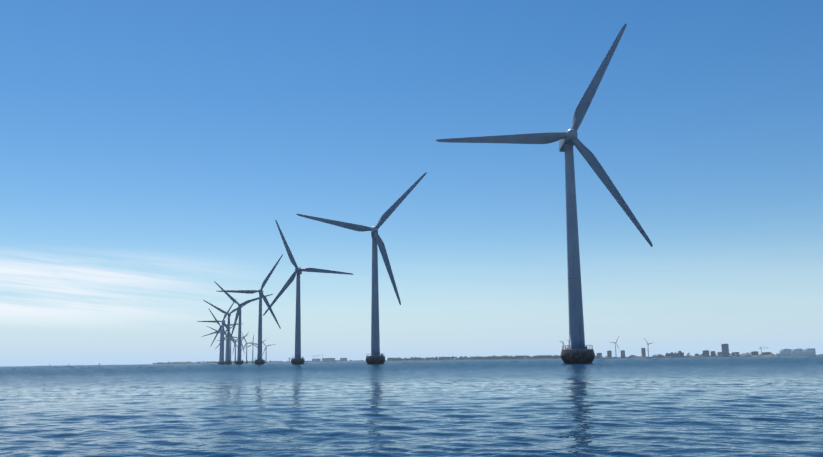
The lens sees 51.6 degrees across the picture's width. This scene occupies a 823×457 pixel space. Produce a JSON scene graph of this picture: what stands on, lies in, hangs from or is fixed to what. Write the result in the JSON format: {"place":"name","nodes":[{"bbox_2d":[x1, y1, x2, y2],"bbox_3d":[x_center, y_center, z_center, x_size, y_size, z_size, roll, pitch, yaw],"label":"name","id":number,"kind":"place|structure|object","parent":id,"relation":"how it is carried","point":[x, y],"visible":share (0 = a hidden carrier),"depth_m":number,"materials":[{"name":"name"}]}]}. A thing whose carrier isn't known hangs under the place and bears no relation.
{"place":"outdoors","nodes":[
{"label":"outdoors","id":0,"kind":"place"},
{"bbox_2d":[278,360,365,362],"bbox_3d":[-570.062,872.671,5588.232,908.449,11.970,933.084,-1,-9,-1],"label":"shore","id":1,"kind":"structure","parent":0,"point":[335,361],"depth_m":5466.83,"materials":[{"name":"grey"}]},
{"bbox_2d":[0,356,822,456],"bbox_3d":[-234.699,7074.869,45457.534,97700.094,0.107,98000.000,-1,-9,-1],"label":"sea water","id":2,"kind":"structure","parent":0,"point":[770,406],"depth_m":24.21,"materials":[{"name":"blue liquid"}]},
{"bbox_2d":[58,364,151,365],"bbox_3d":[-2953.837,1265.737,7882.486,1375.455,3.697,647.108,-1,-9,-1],"label":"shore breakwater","id":3,"kind":"object","parent":2,"relation":"in","point":[132,364],"visible":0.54,"depth_m":7721.68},
{"bbox_2d":[153,361,277,364],"bbox_3d":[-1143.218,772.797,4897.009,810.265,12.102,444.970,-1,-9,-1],"label":"shore spit","id":4,"kind":"structure","parent":2,"relation":"on","point":[208,363],"depth_m":4873.32,"materials":[{"name":"grey"}]},
{"bbox_2d":[197,299,235,363],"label":"wind turbine","id":5,"kind":"object","parent":2,"relation":"in","point":[222,350],"visible":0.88,"depth_m":1253.67,"materials":[{"name":"paint"}]},
{"bbox_2d":[202,311,233,341],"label":"wind turbine","id":6,"kind":"object","parent":2,"relation":"in","point":[216,332],"visible":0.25,"depth_m":1599.26,"materials":[{"name":"paint"}]},
{"bbox_2d":[208,308,237,363],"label":"wind turbine","id":7,"kind":"object","parent":2,"relation":"in","point":[219,330],"visible":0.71,"depth_m":1426.27,"materials":[{"name":"paint"}]},
{"bbox_2d":[203,300,249,363],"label":"wind turbine","id":8,"kind":"object","parent":2,"relation":"in","point":[227,361],"visible":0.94,"depth_m":1080.32,"materials":[{"name":"paint"}]},
{"bbox_2d":[218,325,237,360],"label":"wind turbine","id":9,"kind":"object","parent":2,"relation":"in","point":[230,346],"visible":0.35,"depth_m":2124.49,"materials":[{"name":"paint"}]},
{"bbox_2d":[215,322,241,359],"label":"wind turbine","id":10,"kind":"object","parent":2,"relation":"in","point":[226,344],"visible":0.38,"depth_m":1949.47,"materials":[{"name":"paint"}]},
{"bbox_2d":[226,332,247,363],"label":"wind turbine","id":11,"kind":"object","parent":2,"relation":"in","point":[235,347],"visible":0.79,"depth_m":2300.80,"materials":[{"name":"paint"}]},
{"bbox_2d":[214,281,272,364],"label":"wind turbine","id":12,"kind":"object","parent":2,"relation":"in","point":[238,313],"visible":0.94,"depth_m":909.88,"materials":[{"name":"paint"}]},
{"bbox_2d":[241,333,256,363],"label":"wind turbine","id":13,"kind":"object","parent":2,"relation":"in","point":[246,362],"visible":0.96,"depth_m":2655.00,"materials":[{"name":"paint"}]},
{"bbox_2d":[217,254,282,364],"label":"wind turbine","id":14,"kind":"object","parent":2,"relation":"in","point":[259,360],"visible":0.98,"depth_m":740.07,"materials":[{"name":"paint"}]},
{"bbox_2d":[244,335,257,362],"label":"wind turbine","id":15,"kind":"object","parent":2,"relation":"in","point":[252,349],"visible":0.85,"depth_m":2832.17,"materials":[{"name":"paint"}]},
{"bbox_2d":[262,343,274,362],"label":"wind turbine","id":16,"kind":"object","parent":2,"relation":"in","point":[266,352],"visible":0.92,"depth_m":3187.75,"materials":[{"name":"paint"}]},
{"bbox_2d":[263,220,353,364],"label":"wind turbine","id":17,"kind":"object","parent":2,"relation":"in","point":[297,359],"visible":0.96,"depth_m":570.90,"materials":[{"name":"paint"}]},
{"bbox_2d":[296,172,426,363],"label":"wind turbine","id":18,"kind":"object","parent":2,"relation":"in","point":[375,357],"visible":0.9,"depth_m":403.02,"materials":[{"name":"paint"}]},
{"bbox_2d":[436,24,652,363],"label":"wind turbine","id":19,"kind":"object","parent":2,"relation":"in","point":[576,351],"visible":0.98,"depth_m":236.29,"materials":[{"name":"paint"}]},
{"bbox_2d":[0,0,822,365],"label":"sky","id":20,"kind":"structure","parent":0,"point":[152,152],"materials":[{"name":"blue"}]},
{"bbox_2d":[158,352,778,363],"bbox_3d":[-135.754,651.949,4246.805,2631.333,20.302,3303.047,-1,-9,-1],"label":"shore trees","id":21,"kind":"object","parent":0,"point":[491,357],"visible":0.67,"depth_m":3900.28,"materials":[{"name":"green plant"}]},
{"bbox_2d":[594,356,732,358],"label":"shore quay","id":22,"kind":"structure","parent":0,"point":[663,357],"depth_m":2981.65,"materials":[{"name":"grey concrete"}]},
{"bbox_2d":[740,355,776,356],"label":"land","id":23,"kind":"structure","parent":0,"point":[755,356],"depth_m":2716.62,"materials":[{"name":"grey"}]},
{"bbox_2d":[740,348,815,355],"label":"shore tanks","id":24,"kind":"object","parent":23,"relation":"on","point":[796,351],"visible":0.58,"depth_m":2604.68,"materials":[{"name":"white metal"}]},
{"bbox_3d":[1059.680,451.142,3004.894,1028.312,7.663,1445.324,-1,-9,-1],"label":"shore base","id":25,"kind":"object","parent":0,"visible":0},
{"bbox_2d":[49,344,771,365],"bbox_3d":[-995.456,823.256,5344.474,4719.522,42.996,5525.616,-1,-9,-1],"label":"shore buildings","id":26,"kind":"structure","parent":25,"relation":"on","point":[725,350],"depth_m":2955.14,"materials":[{"name":"concrete"}]},
{"bbox_2d":[385,358,541,360],"bbox_3d":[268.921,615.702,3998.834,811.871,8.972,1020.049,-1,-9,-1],"label":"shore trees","id":27,"kind":"object","parent":25,"relation":"on","point":[441,360],"visible":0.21,"depth_m":4058.22,"materials":[{"name":"green plant"}]},
{"bbox_2d":[472,358,557,359],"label":"shoreline","id":28,"kind":"structure","parent":25,"relation":"on","point":[515,359],"depth_m":3406.72,"materials":[{"name":"grey"}]},
{"bbox_2d":[595,353,775,357],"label":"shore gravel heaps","id":29,"kind":"object","parent":25,"relation":"on","point":[748,354],"visible":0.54,"depth_m":2744.34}
]}

